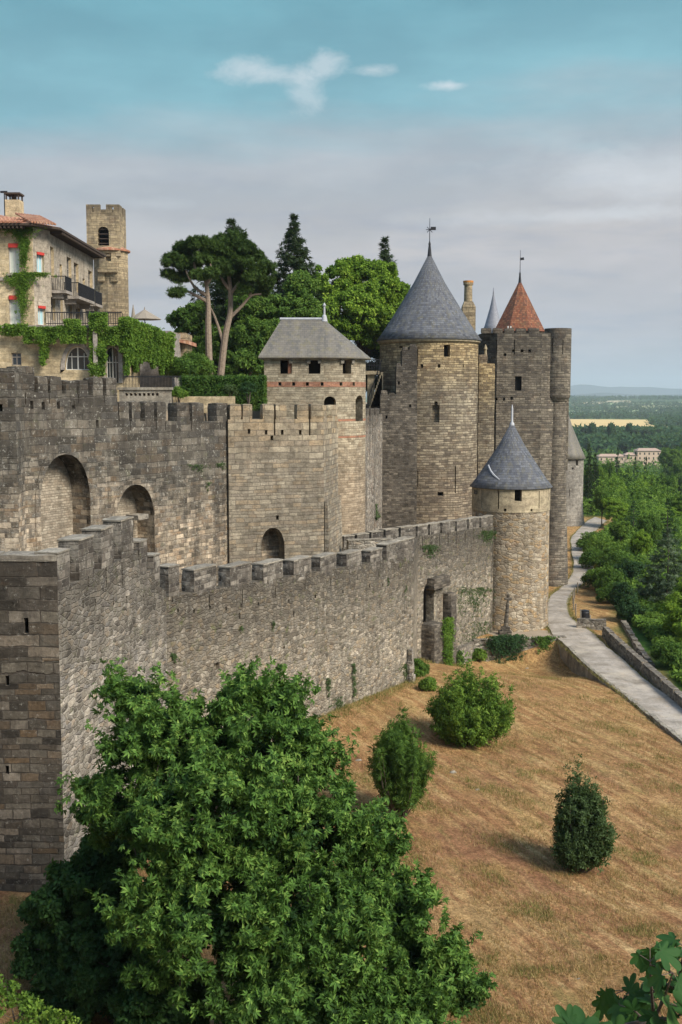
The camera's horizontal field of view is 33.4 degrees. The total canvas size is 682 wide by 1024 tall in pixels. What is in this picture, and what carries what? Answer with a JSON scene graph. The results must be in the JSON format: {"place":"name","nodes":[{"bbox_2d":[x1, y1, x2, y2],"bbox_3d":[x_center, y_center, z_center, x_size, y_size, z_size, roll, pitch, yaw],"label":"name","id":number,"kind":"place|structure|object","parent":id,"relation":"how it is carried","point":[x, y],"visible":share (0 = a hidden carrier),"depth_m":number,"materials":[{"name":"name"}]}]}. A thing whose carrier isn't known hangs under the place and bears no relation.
{"place":"outdoors","nodes":[
{"label":"outdoors","id":0,"kind":"place"},
{"bbox_2d":[0,191,105,324],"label":"town house","id":1,"kind":"structure","parent":0,"point":[65,257],"depth_m":85.04,"materials":[{"name":"stone"}]},
{"bbox_2d":[6,243,18,275],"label":"window","id":2,"kind":"structure","parent":1,"relation":"in","point":[13,255],"depth_m":83.27,"materials":[{"name":"white glass"}]},
{"bbox_2d":[9,296,19,324],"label":"window","id":3,"kind":"structure","parent":1,"relation":"in","point":[13,307],"depth_m":83.66,"materials":[{"name":"white glass"}]},
{"bbox_2d":[0,227,56,323],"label":"climbing vine","id":4,"kind":"object","parent":1,"relation":"attached to","point":[21,279],"visible":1,"depth_m":82.95,"materials":[{"name":"green plant"}]},
{"bbox_2d":[0,312,180,400],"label":"garden wing","id":5,"kind":"structure","parent":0,"point":[70,362],"depth_m":79.40,"materials":[{"name":"beige stone"}]},
{"bbox_2d":[0,311,132,376],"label":"climbing vine","id":6,"kind":"object","parent":5,"relation":"attached to","point":[71,331],"visible":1,"depth_m":78.47,"materials":[{"name":"green plant"}]},
{"bbox_2d":[66,347,88,369],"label":"window","id":7,"kind":"structure","parent":5,"relation":"in","point":[77,358],"depth_m":79.63,"materials":[{"name":"grey glass"}]},
{"bbox_2d":[106,346,118,382],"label":"window","id":8,"kind":"structure","parent":5,"relation":"in","point":[112,362],"depth_m":79.65,"materials":[{"name":"grey glass"}]},
{"bbox_2d":[132,307,161,322],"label":"parasol","id":9,"kind":"object","parent":5,"relation":"on","point":[144,315],"visible":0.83,"depth_m":86.34,"materials":[{"name":"beige fabric"}]},
{"bbox_2d":[121,316,176,375],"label":"hanging vine","id":10,"kind":"object","parent":5,"relation":"hanging from","point":[153,346],"visible":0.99,"depth_m":81.01,"materials":[{"name":"green plant"}]},
{"bbox_2d":[166,402,378,420],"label":"town ground","id":11,"kind":"structure","parent":0,"point":[255,414],"depth_m":86.68,"materials":[{"name":"beige stone"}]},
{"bbox_2d":[86,204,130,324],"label":"church tower","id":12,"kind":"structure","parent":11,"relation":"on","point":[106,231],"depth_m":147.60,"materials":[{"name":"stone"}]},
{"bbox_2d":[123,375,180,402],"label":"iron fence","id":13,"kind":"object","parent":11,"relation":"on","point":[151,376],"visible":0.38,"depth_m":77.00,"materials":[{"name":"black metal"}]},
{"bbox_2d":[117,387,234,412],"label":"terrace parapet","id":14,"kind":"structure","parent":11,"relation":"on","point":[164,395],"depth_m":72.65,"materials":[{"name":"stone"}]},
{"bbox_2d":[172,386,188,401],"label":"shrub","id":15,"kind":"object","parent":11,"relation":"on","point":[178,392],"visible":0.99,"depth_m":73.33,"materials":[{"name":"green plant"}]},
{"bbox_2d":[178,333,196,356],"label":"tiled outbuilding","id":16,"kind":"structure","parent":11,"relation":"on","point":[186,342],"depth_m":91.17,"materials":[{"name":"stone"}]},
{"bbox_2d":[164,350,217,378],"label":"shrub","id":17,"kind":"object","parent":11,"relation":"on","point":[188,363],"visible":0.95,"depth_m":84.46,"materials":[{"name":"green plant"}]},
{"bbox_2d":[164,300,220,356],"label":"broadleaf tree","id":18,"kind":"object","parent":11,"relation":"on","point":[174,318],"visible":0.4,"depth_m":107.84,"materials":[{"name":"green plant"}]},
{"bbox_2d":[159,234,230,373],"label":"umbrella pine","id":19,"kind":"object","parent":11,"relation":"on","point":[188,257],"visible":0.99,"depth_m":96.19,"materials":[{"name":"green plant"}]},
{"bbox_2d":[178,373,267,410],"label":"hedge","id":20,"kind":"object","parent":11,"relation":"on","point":[202,385],"visible":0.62,"depth_m":78.10,"materials":[{"name":"green plant"}]},
{"bbox_2d":[179,218,274,375],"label":"cedar tree","id":21,"kind":"object","parent":11,"relation":"on","point":[219,296],"visible":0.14,"depth_m":108.01,"materials":[{"name":"green plant"}]},
{"bbox_2d":[200,294,267,375],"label":"broadleaf tree","id":22,"kind":"object","parent":11,"relation":"on","point":[242,358],"visible":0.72,"depth_m":103.81,"materials":[{"name":"green plant"}]},
{"bbox_2d":[209,228,277,375],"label":"umbrella pine","id":23,"kind":"object","parent":11,"relation":"on","point":[239,245],"visible":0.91,"depth_m":97.79,"materials":[{"name":"green plant"}]},
{"bbox_2d":[238,381,257,403],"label":"shrub","id":24,"kind":"object","parent":11,"relation":"on","point":[244,387],"visible":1,"depth_m":76.39,"materials":[{"name":"green plant"}]},
{"bbox_2d":[249,269,330,347],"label":"broadleaf tree","id":25,"kind":"object","parent":11,"relation":"on","point":[304,303],"visible":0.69,"depth_m":105.54,"materials":[{"name":"green plant"}]},
{"bbox_2d":[270,212,331,316],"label":"fir tree","id":26,"kind":"object","parent":11,"relation":"on","point":[295,257],"visible":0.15,"depth_m":115.32,"materials":[{"name":"green plant"}]},
{"bbox_2d":[312,253,410,354],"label":"plane tree","id":27,"kind":"object","parent":11,"relation":"on","point":[370,305],"visible":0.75,"depth_m":120.30,"materials":[{"name":"green plant"}]},
{"bbox_2d":[366,359,382,407],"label":"stone stair","id":28,"kind":"object","parent":11,"relation":"on","point":[373,396],"visible":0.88,"depth_m":112.42,"materials":[{"name":"grey stone"}]},
{"bbox_2d":[352,236,398,391],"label":"fir tree","id":29,"kind":"object","parent":11,"relation":"on","point":[384,255],"visible":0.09,"depth_m":125.23,"materials":[{"name":"green plant"}]},
{"bbox_2d":[461,280,475,329],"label":"chimney","id":30,"kind":"object","parent":11,"relation":"on","point":[468,308],"visible":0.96,"depth_m":124.87,"materials":[{"name":"stone"}]},
{"bbox_2d":[0,398,681,1023],"bbox_3d":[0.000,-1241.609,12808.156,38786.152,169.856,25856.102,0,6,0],"label":"ground","id":31,"kind":"structure","parent":0,"point":[516,936],"depth_m":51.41,"materials":[{"name":"brown plant"}]},
{"bbox_2d":[0,974,81,1023],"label":"garden shrub","id":32,"kind":"object","parent":31,"relation":"on","point":[28,1007],"visible":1,"depth_m":28.33,"materials":[{"name":"green plant"}]},
{"bbox_2d":[8,833,212,1023],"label":"dark tree","id":33,"kind":"object","parent":31,"relation":"on","point":[70,958],"visible":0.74,"depth_m":32.12,"materials":[{"name":"green plant"}]},
{"bbox_2d":[0,516,417,892],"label":"curtain wall","id":34,"kind":"structure","parent":31,"relation":"on","point":[74,609],"depth_m":46.63,"materials":[{"name":"stone"}]},
{"bbox_2d":[170,577,415,711],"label":"wall weeds","id":35,"kind":"object","parent":34,"relation":"attached to","point":[174,655],"depth_m":67.26,"materials":[{"name":"green plant"}]},
{"bbox_2d":[54,654,498,1023],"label":"fig tree","id":36,"kind":"object","parent":31,"relation":"on","point":[202,811],"visible":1,"depth_m":29.91,"materials":[{"name":"green plant"}]},
{"bbox_2d":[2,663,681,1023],"bbox_3d":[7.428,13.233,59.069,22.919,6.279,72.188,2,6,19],"label":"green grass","id":37,"kind":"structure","parent":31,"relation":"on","point":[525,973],"depth_m":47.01,"materials":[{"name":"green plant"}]},
{"bbox_2d":[366,705,437,817],"bbox_3d":[2.623,10.937,49.809,3.260,5.111,3.719,0,6,0],"label":"shrub","id":38,"kind":"object","parent":31,"relation":"on","point":[401,764],"visible":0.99,"depth_m":48.98,"materials":[{"name":"green plant"}]},
{"bbox_2d":[342,515,493,663],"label":"curtain wall","id":39,"kind":"structure","parent":31,"relation":"on","point":[464,556],"depth_m":89.23,"materials":[{"name":"stone"}]},
{"bbox_2d":[440,616,455,665],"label":"ivy","id":40,"kind":"object","parent":39,"relation":"attached to","point":[448,627],"visible":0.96,"depth_m":87.33,"materials":[{"name":"green plant"}]},
{"bbox_2d":[420,530,496,641],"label":"wall weeds","id":41,"kind":"object","parent":39,"relation":"attached to","point":[488,536],"depth_m":94.85,"materials":[{"name":"green plant"}]},
{"bbox_2d":[414,658,430,677],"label":"shrub","id":42,"kind":"object","parent":31,"relation":"on","point":[421,667],"visible":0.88,"depth_m":78.42,"materials":[{"name":"green plant"}]},
{"bbox_2d":[418,675,437,690],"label":"shrub","id":43,"kind":"object","parent":31,"relation":"on","point":[427,683],"visible":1,"depth_m":73.87,"materials":[{"name":"green plant"}]},
{"bbox_2d":[376,225,481,523],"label":"round tower","id":44,"kind":"structure","parent":31,"relation":"on","point":[429,319],"depth_m":112.39,"materials":[{"name":"stone"}]},
{"bbox_2d":[423,650,516,747],"bbox_3d":[7.200,10.483,63.557,5.213,5.093,5.956,0,6,0],"label":"shrub","id":45,"kind":"object","parent":31,"relation":"on","point":[463,710],"visible":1,"depth_m":62.34,"materials":[{"name":"green plant"}]},
{"bbox_2d":[271,516,681,741],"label":"verge grass","id":46,"kind":"structure","parent":31,"relation":"on","point":[456,664],"depth_m":79.00,"materials":[{"name":"plant"}]},
{"bbox_2d":[472,648,487,660],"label":"shrub","id":47,"kind":"object","parent":31,"relation":"on","point":[480,654],"visible":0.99,"depth_m":93.92,"materials":[{"name":"green plant"}]},
{"bbox_2d":[477,344,494,475],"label":"link wall","id":48,"kind":"structure","parent":31,"relation":"on","point":[486,403],"depth_m":117.76,"materials":[{"name":"stone"}]},
{"bbox_2d":[481,287,499,333],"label":"turret","id":49,"kind":"object","parent":31,"relation":"on","point":[492,319],"visible":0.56,"depth_m":139.71,"materials":[{"name":"stone"}]},
{"bbox_2d":[456,635,565,663],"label":"retaining wall","id":50,"kind":"structure","parent":31,"relation":"on","point":[471,646],"depth_m":94.40,"materials":[{"name":"stone"}]},
{"bbox_2d":[480,633,533,663],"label":"ivy","id":51,"kind":"object","parent":50,"relation":"attached to","point":[508,641],"visible":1,"depth_m":94.28,"materials":[{"name":"green plant"}]},
{"bbox_2d":[525,635,558,654],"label":"ivy","id":52,"kind":"object","parent":50,"relation":"attached to","point":[546,641],"visible":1,"depth_m":95.00,"materials":[{"name":"green plant"}]},
{"bbox_2d":[488,630,552,636],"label":"tower terrace","id":53,"kind":"structure","parent":31,"relation":"on","point":[533,633],"depth_m":97.43,"materials":[{"name":"beige stone"}]},
{"bbox_2d":[498,593,511,634],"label":"stone cross","id":54,"kind":"object","parent":53,"relation":"on","point":[505,629],"visible":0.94,"depth_m":96.82,"materials":[{"name":"grey stone"}]},
{"bbox_2d":[470,405,552,631],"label":"round tower","id":55,"kind":"structure","parent":53,"relation":"on","point":[511,485],"depth_m":97.93,"materials":[{"name":"stone"}]},
{"bbox_2d":[478,328,571,586],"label":"great tower","id":56,"kind":"structure","parent":31,"relation":"on","point":[532,376],"depth_m":120.59,"materials":[{"name":"stone"}]},
{"bbox_2d":[496,250,543,332],"bbox_3d":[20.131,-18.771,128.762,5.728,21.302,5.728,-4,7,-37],"label":"conical tiled roof","id":57,"kind":"structure","parent":56,"relation":"on","point":[519,311],"depth_m":126.94,"materials":[{"name":"tile"}]},
{"bbox_2d":[566,417,585,525],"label":"round tower","id":58,"kind":"structure","parent":31,"relation":"on","point":[574,484],"depth_m":178.09,"materials":[{"name":"stone"}]},
{"bbox_2d":[550,754,620,875],"bbox_3d":[9.778,12.176,45.918,2.933,4.965,2.764,0,6,0],"label":"shrub","id":59,"kind":"object","parent":31,"relation":"on","point":[583,836],"visible":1,"depth_m":45.26,"materials":[{"name":"green plant"}]},
{"bbox_2d":[583,444,595,513],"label":"cypress tree","id":60,"kind":"object","parent":31,"relation":"on","point":[588,485],"visible":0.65,"depth_m":196.06,"materials":[{"name":"green plant"}]},
{"bbox_2d":[576,531,602,548],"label":"bush","id":61,"kind":"object","parent":31,"relation":"on","point":[580,541],"visible":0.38,"depth_m":148.91,"materials":[{"name":"green plant"}]},
{"bbox_2d":[577,547,603,567],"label":"bush","id":62,"kind":"object","parent":31,"relation":"on","point":[587,557],"visible":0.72,"depth_m":132.55,"materials":[{"name":"green plant"}]},
{"bbox_2d":[577,618,605,629],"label":"parapet wall","id":63,"kind":"structure","parent":31,"relation":"on","point":[595,624],"depth_m":98.88,"materials":[{"name":"stone"}]},
{"bbox_2d":[580,567,603,586],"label":"bush","id":64,"kind":"object","parent":31,"relation":"on","point":[589,577],"visible":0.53,"depth_m":120.33,"materials":[{"name":"green plant"}]},
{"bbox_2d":[586,453,601,512],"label":"cypress tree","id":65,"kind":"object","parent":31,"relation":"on","point":[595,465],"visible":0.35,"depth_m":205.09,"materials":[{"name":"green plant"}]},
{"bbox_2d":[586,465,608,491],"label":"broadleaf tree","id":66,"kind":"object","parent":31,"relation":"on","point":[602,471],"visible":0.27,"depth_m":224.02,"materials":[{"name":"green plant"}]},
{"bbox_2d":[593,487,610,524],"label":"broadleaf tree","id":67,"kind":"object","parent":31,"relation":"on","point":[600,494],"visible":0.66,"depth_m":178.00,"materials":[{"name":"green plant"}]},
{"bbox_2d":[595,584,612,601],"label":"bush","id":68,"kind":"object","parent":31,"relation":"on","point":[602,593],"visible":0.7,"depth_m":111.94,"materials":[{"name":"green plant"}]},
{"bbox_2d":[582,534,625,554],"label":"bush","id":69,"kind":"object","parent":31,"relation":"on","point":[600,544],"visible":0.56,"depth_m":140.11,"materials":[{"name":"green plant"}]},
{"bbox_2d":[592,565,624,591],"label":"bush","id":70,"kind":"object","parent":31,"relation":"on","point":[610,576],"visible":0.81,"depth_m":116.24,"materials":[{"name":"green plant"}]},
{"bbox_2d":[595,544,633,567],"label":"bush","id":71,"kind":"object","parent":31,"relation":"on","point":[612,557],"visible":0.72,"depth_m":128.90,"materials":[{"name":"green plant"}]},
{"bbox_2d":[600,496,630,521],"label":"broadleaf tree","id":72,"kind":"object","parent":31,"relation":"on","point":[615,511],"visible":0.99,"depth_m":174.80,"materials":[{"name":"green plant"}]},
{"bbox_2d":[605,473,626,500],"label":"broadleaf tree","id":73,"kind":"object","parent":31,"relation":"on","point":[617,489],"visible":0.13,"depth_m":229.92,"materials":[{"name":"green plant"}]},
{"bbox_2d":[552,932,681,1023],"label":"fig branches","id":74,"kind":"object","parent":31,"relation":"on","point":[638,1005],"visible":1,"depth_m":6.78,"materials":[{"name":"green plant"}]},
{"bbox_2d":[608,521,633,541],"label":"broadleaf tree","id":75,"kind":"object","parent":31,"relation":"on","point":[621,530],"visible":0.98,"depth_m":150.49,"materials":[{"name":"green plant"}]},
{"bbox_2d":[608,581,638,605],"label":"bush","id":76,"kind":"object","parent":31,"relation":"on","point":[618,592],"visible":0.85,"depth_m":107.93,"materials":[{"name":"green plant"}]},
{"bbox_2d":[567,646,681,743],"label":"kerb wall","id":77,"kind":"structure","parent":31,"relation":"on","point":[575,667],"depth_m":81.81,"materials":[{"name":"stone"}]},
{"bbox_2d":[582,446,667,478],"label":"woodland","id":78,"kind":"object","parent":31,"relation":"on","point":[651,467],"visible":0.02,"depth_m":731.35,"materials":[{"name":"green plant"}]},
{"bbox_2d":[569,395,681,453],"bbox_3d":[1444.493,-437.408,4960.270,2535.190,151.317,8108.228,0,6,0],"label":"woodland","id":79,"kind":"object","parent":31,"relation":"on","point":[670,418],"visible":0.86,"depth_m":1875.59,"materials":[{"name":"green plant"}]},
{"bbox_2d":[596,448,660,467],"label":"farmhouse","id":80,"kind":"object","parent":31,"relation":"on","point":[651,454],"visible":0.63,"depth_m":760.35,"materials":[{"name":"beige stone"}]},
{"bbox_2d":[612,558,644,580],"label":"bush","id":81,"kind":"object","parent":31,"relation":"on","point":[634,569],"visible":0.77,"depth_m":121.12,"materials":[{"name":"green plant"}]},
{"bbox_2d":[614,596,646,621],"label":"bush","id":82,"kind":"object","parent":31,"relation":"on","point":[626,606],"visible":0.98,"depth_m":101.97,"materials":[{"name":"green plant"}]},
{"bbox_2d":[622,501,641,530],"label":"conifer","id":83,"kind":"object","parent":31,"relation":"on","point":[632,518],"visible":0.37,"depth_m":160.54,"materials":[{"name":"green plant"}]},
{"bbox_2d":[583,464,681,684],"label":"woodland","id":84,"kind":"object","parent":31,"relation":"on","point":[651,628],"visible":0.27,"depth_m":157.96,"materials":[{"name":"green plant"}]},
{"bbox_2d":[625,475,648,509],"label":"broadleaf tree","id":85,"kind":"object","parent":31,"relation":"on","point":[640,484],"visible":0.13,"depth_m":239.00,"materials":[{"name":"green plant"}]},
{"bbox_2d":[620,619,654,666],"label":"curved wall","id":86,"kind":"structure","parent":31,"relation":"on","point":[636,645],"depth_m":94.17,"materials":[{"name":"stone"}]},
{"bbox_2d":[629,529,652,555],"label":"broadleaf tree","id":87,"kind":"object","parent":31,"relation":"on","point":[637,546],"visible":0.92,"depth_m":135.59,"materials":[{"name":"green plant"}]},
{"bbox_2d":[602,626,681,707],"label":"parapet wall","id":88,"kind":"structure","parent":31,"relation":"on","point":[642,665],"depth_m":84.59,"materials":[{"name":"stone"}]},
{"bbox_2d":[636,513,664,547],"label":"broadleaf tree","id":89,"kind":"object","parent":31,"relation":"on","point":[651,525],"visible":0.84,"depth_m":140.41,"materials":[{"name":"green plant"}]},
{"bbox_2d":[642,483,669,508],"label":"broadleaf tree","id":90,"kind":"object","parent":31,"relation":"on","point":[656,490],"visible":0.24,"depth_m":234.94,"materials":[{"name":"green plant"}]},
{"bbox_2d":[632,525,681,603],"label":"cedar tree","id":91,"kind":"object","parent":31,"relation":"on","point":[670,581],"visible":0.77,"depth_m":108.53,"materials":[{"name":"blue plant"}]},
{"bbox_2d":[650,638,681,668],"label":"bush","id":92,"kind":"object","parent":31,"relation":"on","point":[666,651],"visible":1,"depth_m":86.61,"materials":[{"name":"green plant"}]},
{"bbox_2d":[654,472,678,497],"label":"broadleaf tree","id":93,"kind":"object","parent":31,"relation":"on","point":[670,482],"visible":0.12,"depth_m":278.24,"materials":[{"name":"green plant"}]},
{"bbox_2d":[657,591,681,631],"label":"broadleaf tree","id":94,"kind":"object","parent":31,"relation":"on","point":[674,615],"visible":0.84,"depth_m":94.14,"materials":[{"name":"green plant"}]},
{"bbox_2d":[657,447,681,477],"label":"broadleaf tree","id":95,"kind":"object","parent":31,"relation":"on","point":[668,457],"visible":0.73,"depth_m":557.86,"materials":[{"name":"green plant"}]},
{"bbox_2d":[658,498,681,546],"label":"conifer","id":96,"kind":"object","parent":31,"relation":"on","point":[670,513],"visible":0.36,"depth_m":150.79,"materials":[{"name":"green plant"}]},
{"bbox_2d":[666,462,681,494],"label":"broadleaf tree","id":97,"kind":"object","parent":31,"relation":"on","point":[676,469],"visible":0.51,"depth_m":419.47,"materials":[{"name":"green plant"}]},
{"bbox_2d":[668,493,681,516],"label":"broadleaf tree","id":98,"kind":"object","parent":31,"relation":"on","point":[676,501],"visible":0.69,"depth_m":200.10,"materials":[{"name":"green plant"}]},
{"bbox_2d":[0,0,681,388],"label":"sky","id":99,"kind":"structure","parent":0,"point":[550,131],"materials":[{"name":"blue"}]},
{"bbox_2d":[423,586,425,622],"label":"lists ground","id":100,"kind":"structure","parent":0,"point":[424,606],"depth_m":93.35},
{"bbox_2d":[0,366,227,591],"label":"curtain wall","id":101,"kind":"structure","parent":100,"relation":"on","point":[76,456],"depth_m":61.88,"materials":[{"name":"stone"}]},
{"bbox_2d":[227,404,342,579],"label":"square bastion","id":102,"kind":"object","parent":100,"relation":"on","point":[284,499],"visible":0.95,"depth_m":73.17,"materials":[{"name":"stone"}]},
{"bbox_2d":[258,303,370,534],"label":"horseshoe tower","id":103,"kind":"structure","parent":100,"relation":"on","point":[322,361],"depth_m":80.60,"materials":[{"name":"stone"}]},
{"bbox_2d":[365,408,381,530],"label":"curtain wall","id":104,"kind":"structure","parent":100,"relation":"on","point":[373,464],"depth_m":90.78,"materials":[{"name":"stone"}]},
{"bbox_2d":[379,344,416,528],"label":"stepped wall","id":105,"kind":"structure","parent":100,"relation":"on","point":[398,409],"depth_m":110.53,"materials":[{"name":"stone"}]},
{"bbox_2d":[366,384,681,397],"bbox_3d":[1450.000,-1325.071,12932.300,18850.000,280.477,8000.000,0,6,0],"label":"hills","id":106,"kind":"structure","parent":0,"point":[585,390],"depth_m":14066.81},
{"bbox_2d":[547,517,681,736],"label":"road","id":107,"kind":"structure","parent":0,"point":[592,650],"depth_m":90.15,"materials":[{"name":"grey concrete"}]},
{"bbox_2d":[570,419,664,426],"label":"wheat field","id":108,"kind":"structure","parent":0,"point":[604,422],"depth_m":2027.14,"materials":[{"name":"beige plant"}]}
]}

